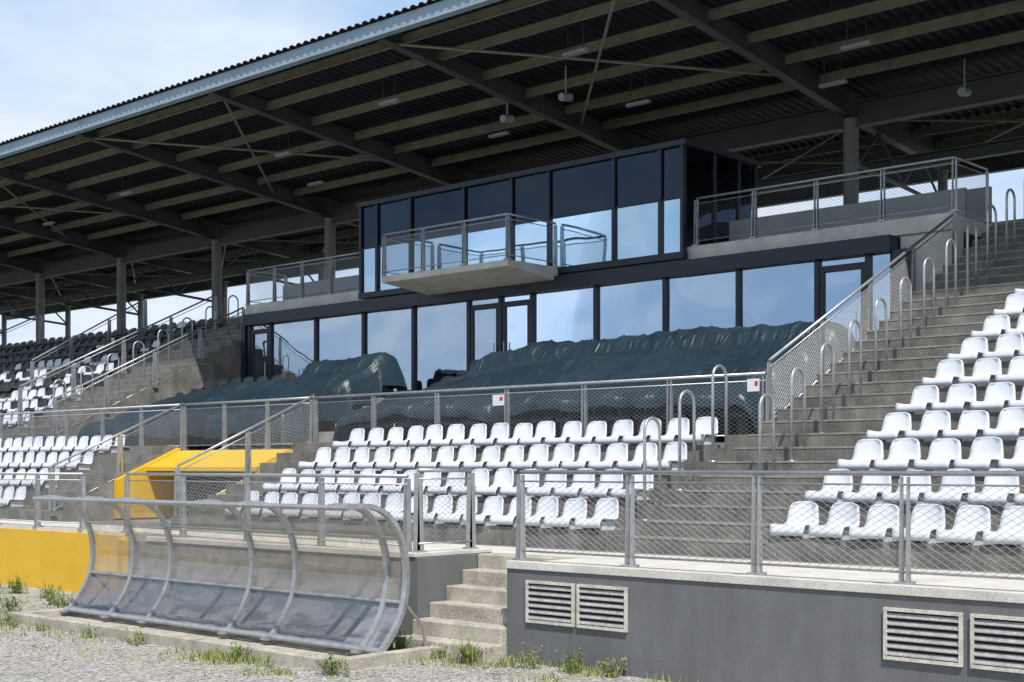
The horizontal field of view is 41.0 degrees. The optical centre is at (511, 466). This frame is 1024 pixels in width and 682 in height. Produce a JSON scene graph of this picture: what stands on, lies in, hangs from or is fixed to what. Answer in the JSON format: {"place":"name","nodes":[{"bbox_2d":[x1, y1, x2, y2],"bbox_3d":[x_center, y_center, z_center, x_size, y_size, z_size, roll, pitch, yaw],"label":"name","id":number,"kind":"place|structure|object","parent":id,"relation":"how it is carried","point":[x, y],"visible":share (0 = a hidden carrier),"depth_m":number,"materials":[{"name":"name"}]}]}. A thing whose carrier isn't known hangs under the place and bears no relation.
{"place":"outdoors","nodes":[
{"label":"outdoors","id":0,"kind":"place"},
{"bbox_2d":[0,584,665,681],"bbox_3d":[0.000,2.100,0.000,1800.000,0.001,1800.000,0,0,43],"label":"ground","id":1,"kind":"structure","parent":0,"point":[7,675],"depth_m":14.26,"materials":[{"name":"grey gravel"}]},
{"bbox_2d":[0,609,14,624],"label":"weed plant","id":2,"kind":"object","parent":1,"relation":"on","point":[8,616],"visible":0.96,"depth_m":18.21,"materials":[{"name":"green plant"}]},
{"bbox_2d":[0,595,26,611],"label":"weed plant","id":3,"kind":"object","parent":1,"relation":"on","point":[11,609],"visible":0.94,"depth_m":19.63,"materials":[{"name":"green plant"}]},
{"bbox_2d":[0,572,27,593],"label":"weed plant","id":4,"kind":"object","parent":1,"relation":"on","point":[15,587],"visible":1,"depth_m":22.73,"materials":[{"name":"green plant"}]},
{"bbox_2d":[9,617,18,628],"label":"weed plant","id":5,"kind":"object","parent":1,"relation":"on","point":[14,625],"visible":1,"depth_m":17.75,"materials":[{"name":"green plant"}]},
{"bbox_2d":[28,619,47,631],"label":"weed plant","id":6,"kind":"object","parent":1,"relation":"on","point":[41,629],"visible":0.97,"depth_m":17.49,"materials":[{"name":"green plant"}]},
{"bbox_2d":[36,579,61,597],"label":"weed plant","id":7,"kind":"object","parent":1,"relation":"on","point":[50,590],"visible":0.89,"depth_m":21.88,"materials":[{"name":"green plant"}]},
{"bbox_2d":[42,588,63,605],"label":"weed plant","id":8,"kind":"object","parent":1,"relation":"on","point":[51,598],"visible":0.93,"depth_m":20.78,"materials":[{"name":"green plant"}]},
{"bbox_2d":[49,593,74,608],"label":"weed plant","id":9,"kind":"object","parent":1,"relation":"on","point":[66,601],"visible":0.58,"depth_m":19.76,"materials":[{"name":"green plant"}]},
{"bbox_2d":[78,622,98,637],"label":"weed plant","id":10,"kind":"object","parent":1,"relation":"on","point":[82,633],"visible":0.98,"depth_m":16.82,"materials":[{"name":"green plant"}]},
{"bbox_2d":[121,624,148,646],"bbox_3d":[-4.519,1.980,16.209,0.547,0.239,0.247,0,0,43],"label":"weed plant","id":11,"kind":"object","parent":1,"relation":"on","point":[138,637],"visible":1,"depth_m":16.14,"materials":[{"name":"green plant"}]},
{"bbox_2d":[7,495,439,672],"bbox_3d":[-3.704,1.292,16.936,6.820,1.815,1.880,0,0,43],"label":"team dugout","id":12,"kind":"object","parent":1,"relation":"on","point":[293,626],"visible":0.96,"depth_m":16.30,"materials":[{"name":"metal"}]},
{"bbox_2d":[209,642,248,662],"bbox_3d":[-3.049,1.987,14.790,0.447,0.226,0.343,0,0,24],"label":"weed plant","id":13,"kind":"object","parent":1,"relation":"on","point":[237,651],"visible":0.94,"depth_m":14.75,"materials":[{"name":"green plant"}]},
{"bbox_2d":[252,651,279,666],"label":"weed plant","id":14,"kind":"object","parent":1,"relation":"on","point":[268,660],"visible":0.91,"depth_m":14.34,"materials":[{"name":"green plant"}]},
{"bbox_2d":[310,648,349,676],"bbox_3d":[-1.849,1.954,13.807,0.326,0.291,0.593,0,0,-33],"label":"weed plant","id":15,"kind":"object","parent":1,"relation":"on","point":[332,668],"visible":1,"depth_m":13.78,"materials":[{"name":"green plant"}]},
{"bbox_2d":[0,586,699,681],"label":"grass tufts","id":16,"kind":"object","parent":1,"relation":"on","point":[209,656],"visible":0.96,"depth_m":14.57,"materials":[{"name":"green plant"}]},
{"bbox_2d":[387,629,412,650],"bbox_3d":[-1.308,1.934,15.367,0.682,0.332,0.371,0,0,43],"label":"weed plant","id":17,"kind":"object","parent":1,"relation":"on","point":[391,646],"visible":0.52,"depth_m":15.32,"materials":[{"name":"green plant"}]},
{"bbox_2d":[427,643,450,658],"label":"weed plant","id":18,"kind":"object","parent":1,"relation":"on","point":[440,652],"visible":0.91,"depth_m":14.97,"materials":[{"name":"green plant"}]},
{"bbox_2d":[449,633,497,666],"bbox_3d":[-0.415,1.941,14.548,0.648,0.317,0.386,0,0,43],"label":"weed plant","id":19,"kind":"object","parent":1,"relation":"on","point":[473,654],"visible":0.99,"depth_m":14.55,"materials":[{"name":"green plant"}]},
{"bbox_2d":[0,138,1023,681],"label":"stadium grandstand","id":20,"kind":"object","parent":1,"relation":"on","point":[632,260],"visible":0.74,"depth_m":23.39},
{"bbox_2d":[0,340,32,359],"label":"stadium seat block","id":21,"kind":"structure","parent":20,"relation":"on","point":[9,349],"depth_m":47.73,"materials":[{"name":"black plastic"}]},
{"bbox_2d":[0,314,42,358],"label":"metal railing","id":22,"kind":"object","parent":20,"relation":"on","point":[40,328],"visible":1,"depth_m":47.20,"materials":[{"name":"metal"}]},
{"bbox_2d":[0,472,86,529],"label":"metal railing","id":23,"kind":"object","parent":20,"relation":"on","point":[37,513],"visible":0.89,"depth_m":23.88,"materials":[{"name":"metal"}]},
{"bbox_2d":[0,434,124,506],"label":"stadium seat block","id":24,"kind":"structure","parent":20,"relation":"on","point":[9,450],"depth_m":30.21,"materials":[{"name":"white plastic"}]},
{"bbox_2d":[0,328,135,393],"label":"stadium seat block","id":25,"kind":"structure","parent":20,"relation":"on","point":[18,371],"depth_m":43.33,"materials":[{"name":"plastic"}]},
{"bbox_2d":[30,298,148,385],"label":"metal railing","id":26,"kind":"object","parent":20,"relation":"on","point":[71,356],"visible":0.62,"depth_m":41.55,"materials":[{"name":"metal"}]},
{"bbox_2d":[0,404,183,447],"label":"metal railing","id":27,"kind":"object","parent":20,"relation":"on","point":[102,423],"visible":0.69,"depth_m":31.30,"materials":[{"name":"metal"}]},
{"bbox_2d":[0,316,224,426],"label":"stadium seat block","id":28,"kind":"structure","parent":20,"relation":"on","point":[41,397],"depth_m":38.96,"materials":[{"name":"white plastic"}]},
{"bbox_2d":[48,403,183,515],"bbox_3d":[-7.976,-0.205,27.847,0.140,2.311,3.153,0,0,43],"label":"stair railing","id":29,"kind":"object","parent":20,"relation":"on","point":[119,457],"visible":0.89,"depth_m":27.81,"materials":[{"name":"metal"}]},
{"bbox_2d":[16,294,217,423],"bbox_3d":[-10.587,-3.045,37.313,0.140,3.891,6.153,0,0,43],"label":"metal railing","id":30,"kind":"object","parent":20,"relation":"on","point":[73,377],"visible":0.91,"depth_m":37.19,"materials":[{"name":"metal"}]},
{"bbox_2d":[53,295,238,411],"bbox_3d":[-9.668,-2.916,36.614,0.100,3.872,5.715,0,0,43],"label":"aisle handrail","id":31,"kind":"object","parent":20,"relation":"on","point":[109,355],"visible":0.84,"depth_m":36.45,"materials":[{"name":"metal"}]},
{"bbox_2d":[52,307,245,437],"bbox_3d":[-9.240,-2.545,35.395,0.140,3.691,5.753,0,0,43],"label":"stair railing","id":32,"kind":"object","parent":20,"relation":"on","point":[154,372],"visible":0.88,"depth_m":35.25,"materials":[{"name":"metal"}]},
{"bbox_2d":[174,395,313,516],"bbox_3d":[-4.810,-0.205,24.937,0.140,2.311,3.153,0,0,43],"label":"stair railing","id":33,"kind":"object","parent":20,"relation":"on","point":[247,449],"visible":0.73,"depth_m":24.92,"materials":[{"name":"metal"}]},
{"bbox_2d":[181,396,315,449],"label":"metal railing","id":34,"kind":"object","parent":20,"relation":"on","point":[224,409],"visible":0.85,"depth_m":27.53,"materials":[{"name":"metal"}]},
{"bbox_2d":[112,373,387,450],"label":"vip seat block","id":35,"kind":"structure","parent":20,"relation":"on","point":[208,383],"depth_m":30.64,"materials":[{"name":"black plastic"}]},
{"bbox_2d":[77,352,406,444],"bbox_3d":[-6.516,-1.515,31.942,8.175,2.110,3.506,0,0,43],"label":"tarpaulin cover","id":36,"kind":"object","parent":35,"relation":"on","point":[369,373],"visible":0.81,"depth_m":30.14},
{"bbox_2d":[121,472,411,551],"bbox_3d":[-3.682,0.564,19.043,0.152,0.953,7.381,0,0,-42],"label":"metal railing","id":37,"kind":"object","parent":20,"relation":"on","point":[406,527],"visible":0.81,"depth_m":18.45,"materials":[{"name":"metal"}]},
{"bbox_2d":[245,252,358,304],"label":"metal railing","id":38,"kind":"object","parent":20,"relation":"on","point":[274,297],"visible":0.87,"depth_m":36.12,"materials":[{"name":"metal"}]},
{"bbox_2d":[410,468,478,552],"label":"metal railing","id":39,"kind":"object","parent":20,"relation":"on","point":[418,534],"visible":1,"depth_m":16.31,"materials":[{"name":"metal"}]},
{"bbox_2d":[380,213,559,276],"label":"balcony railing","id":40,"kind":"object","parent":20,"relation":"on","point":[423,266],"visible":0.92,"depth_m":29.56,"materials":[{"name":"metal"}]},
{"bbox_2d":[224,417,717,529],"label":"stadium seat block","id":41,"kind":"structure","parent":20,"relation":"on","point":[619,440],"depth_m":20.42,"materials":[{"name":"white plastic"}]},
{"bbox_2d":[2,117,947,344],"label":"columns","id":42,"kind":"structure","parent":20,"relation":"on","point":[850,157],"depth_m":46.64,"materials":[{"name":"grey metal"}]},
{"bbox_2d":[0,0,951,313],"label":"rafter beams","id":43,"kind":"structure","parent":42,"relation":"on","point":[800,76],"depth_m":36.07,"materials":[{"name":"metal"}]},
{"bbox_2d":[0,0,1023,304],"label":"purlins","id":44,"kind":"object","parent":43,"relation":"attached to","point":[664,58],"visible":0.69,"depth_m":32.24,"materials":[{"name":"grey metal"}]},
{"bbox_2d":[0,0,1023,299],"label":"corrugated deck","id":45,"kind":"structure","parent":44,"relation":"on","point":[924,74],"depth_m":32.43,"materials":[{"name":"grey metal"}]},
{"bbox_2d":[0,0,501,158],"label":"roof edge trim","id":46,"kind":"structure","parent":45,"relation":"attached to","point":[428,14],"depth_m":30.69,"materials":[{"name":"grey metal"}]},
{"bbox_2d":[122,20,846,192],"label":"lamp hangers","id":47,"kind":"object","parent":45,"relation":"hanging from","point":[567,51],"visible":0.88,"depth_m":28.29,"materials":[{"name":"paint"}]},
{"bbox_2d":[43,40,871,225],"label":"lamp housings","id":48,"kind":"object","parent":47,"relation":"hanging from","point":[647,101],"visible":1,"depth_m":29.92,"materials":[{"name":"grey metal"}]},
{"bbox_2d":[500,59,971,122],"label":"loudspeaker horns","id":49,"kind":"object","parent":44,"relation":"hanging from","point":[964,90],"visible":0.98,"depth_m":29.54},
{"bbox_2d":[0,0,1023,301],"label":"bracing rods","id":50,"kind":"object","parent":43,"relation":"attached to","point":[598,60],"visible":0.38,"depth_m":33.76,"materials":[{"name":"grey metal"}]},
{"bbox_2d":[0,68,1023,333],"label":"girders","id":51,"kind":"object","parent":42,"relation":"on","point":[998,156],"visible":0.59,"depth_m":35.00,"materials":[{"name":"metal"}]},
{"bbox_2d":[5,218,1023,345],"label":"metal railing","id":52,"kind":"object","parent":20,"relation":"on","point":[999,222],"visible":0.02,"depth_m":49.57,"materials":[{"name":"metal"}]},
{"bbox_2d":[363,198,679,292],"bbox_3d":[-0.153,-4.865,30.748,9.670,1.090,0.010,0,0,43],"label":"press box window","id":53,"kind":"structure","parent":20,"relation":"in","point":[582,238],"depth_m":29.45,"materials":[{"name":"blue glass"}]},
{"bbox_2d":[313,372,768,442],"bbox_3d":[-0.079,-0.846,22.651,10.060,0.993,0.140,0,0,43],"label":"metal railing","id":54,"kind":"object","parent":20,"relation":"on","point":[584,413],"visible":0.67,"depth_m":21.91,"materials":[{"name":"metal"}]},
{"bbox_2d":[493,394,503,405],"bbox_3d":[-0.227,-1.110,22.727,0.260,0.180,0.009,0,0,43],"label":"warning sign","id":55,"kind":"object","parent":54,"relation":"attached to","point":[498,400],"visible":1,"depth_m":22.72,"materials":[{"name":"white plastic"}]},
{"bbox_2d":[747,378,759,391],"bbox_3d":[3.417,-1.160,19.376,0.200,0.180,0.009,0,0,43],"label":"warning sign","id":56,"kind":"object","parent":54,"relation":"attached to","point":[753,384],"visible":1,"depth_m":19.37,"materials":[{"name":"white plastic"}]},
{"bbox_2d":[525,580,574,626],"bbox_3d":[0.400,1.435,14.418,0.670,0.450,0.028,0,0,43],"label":"ventilation grille","id":57,"kind":"object","parent":20,"relation":"attached to","point":[549,603],"visible":1,"depth_m":14.42,"materials":[{"name":"metal"}]},
{"bbox_2d":[359,359,754,441],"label":"vip seat block","id":58,"kind":"structure","parent":20,"relation":"on","point":[404,422],"depth_m":23.13,"materials":[{"name":"black plastic"}]},
{"bbox_2d":[332,321,855,441],"bbox_3d":[1.145,-1.478,24.900,9.756,2.123,3.508,0,0,43],"label":"tarpaulin cover","id":59,"kind":"object","parent":58,"relation":"on","point":[700,350],"visible":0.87,"depth_m":23.76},
{"bbox_2d":[252,253,889,391],"bbox_3d":[-0.198,-2.698,30.736,18.840,2.235,0.015,0,0,43],"label":"lounge window","id":60,"kind":"structure","parent":20,"relation":"in","point":[780,294],"depth_m":29.30,"materials":[{"name":"blue glass"}]},
{"bbox_2d":[241,234,911,389],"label":"window frames","id":61,"kind":"structure","parent":20,"relation":"in","point":[865,246],"depth_m":28.85,"materials":[{"name":"black metal"}]},
{"bbox_2d":[576,584,627,632],"bbox_3d":[0.915,1.435,13.945,0.650,0.450,0.028,0,0,43],"label":"ventilation grille","id":62,"kind":"object","parent":20,"relation":"attached to","point":[599,607],"visible":1,"depth_m":13.94,"materials":[{"name":"metal"}]},
{"bbox_2d":[639,364,727,519],"bbox_3d":[2.294,-0.344,18.007,0.100,2.100,1.915,0,0,43],"label":"aisle handrail","id":63,"kind":"object","parent":20,"relation":"on","point":[694,428],"visible":1,"depth_m":17.95,"materials":[{"name":"metal"}]},
{"bbox_2d":[512,470,1023,584],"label":"metal railing","id":64,"kind":"object","parent":20,"relation":"on","point":[755,563],"visible":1,"depth_m":12.87,"materials":[{"name":"metal"}]},
{"bbox_2d":[691,156,992,245],"bbox_3d":[6.152,-4.916,26.103,5.560,0.973,1.496,0,0,43],"label":"metal railing","id":65,"kind":"object","parent":20,"relation":"on","point":[815,220],"visible":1,"depth_m":25.15,"materials":[{"name":"metal"}]},
{"bbox_2d":[767,213,954,420],"bbox_3d":[5.638,-2.465,21.511,0.140,3.850,6.053,0,0,43],"label":"stair railing","id":66,"kind":"object","parent":20,"relation":"on","point":[822,326],"visible":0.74,"depth_m":21.32,"materials":[{"name":"metal"}]},
{"bbox_2d":[756,188,1015,490],"bbox_3d":[6.061,-2.364,20.479,0.100,5.390,8.755,0,0,43],"label":"aisle handrail","id":67,"kind":"object","parent":20,"relation":"on","point":[769,396],"visible":0.92,"depth_m":19.76,"materials":[{"name":"metal"}]},
{"bbox_2d":[770,288,1023,546],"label":"stadium seat block","id":68,"kind":"structure","parent":20,"relation":"on","point":[945,452],"depth_m":16.13,"materials":[{"name":"white plastic"}]},
{"bbox_2d":[883,607,962,666],"bbox_3d":[3.477,1.435,11.589,0.710,0.450,0.028,0,0,43],"label":"ventilation grille","id":69,"kind":"object","parent":20,"relation":"attached to","point":[924,636],"visible":1,"depth_m":11.58,"materials":[{"name":"metal"}]},
{"bbox_2d":[970,613,1023,673],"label":"ventilation grille","id":70,"kind":"object","parent":20,"relation":"attached to","point":[996,642],"visible":1,"depth_m":11.15,"materials":[{"name":"metal"}]},
{"bbox_2d":[506,642,542,668],"bbox_3d":[0.118,1.962,14.286,0.428,0.277,0.352,0,0,6],"label":"weed plant","id":71,"kind":"object","parent":1,"relation":"on","point":[532,657],"visible":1,"depth_m":14.25,"materials":[{"name":"green plant"}]},
{"bbox_2d":[555,646,589,674],"bbox_3d":[0.629,1.957,13.985,0.300,0.286,0.348,0,0,33],"label":"weed plant","id":72,"kind":"object","parent":1,"relation":"on","point":[574,663],"visible":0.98,"depth_m":13.96,"materials":[{"name":"green plant"}]},
{"bbox_2d":[597,656,627,677],"bbox_3d":[0.995,1.988,13.667,0.326,0.224,0.247,0,0,11],"label":"weed plant","id":73,"kind":"object","parent":1,"relation":"on","point":[616,668],"visible":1,"depth_m":13.66,"materials":[{"name":"green plant"}]},
{"bbox_2d":[0,0,1023,344],"label":"sky","id":74,"kind":"structure","parent":0,"point":[61,60],"materials":[{"name":"blue"}]}
]}

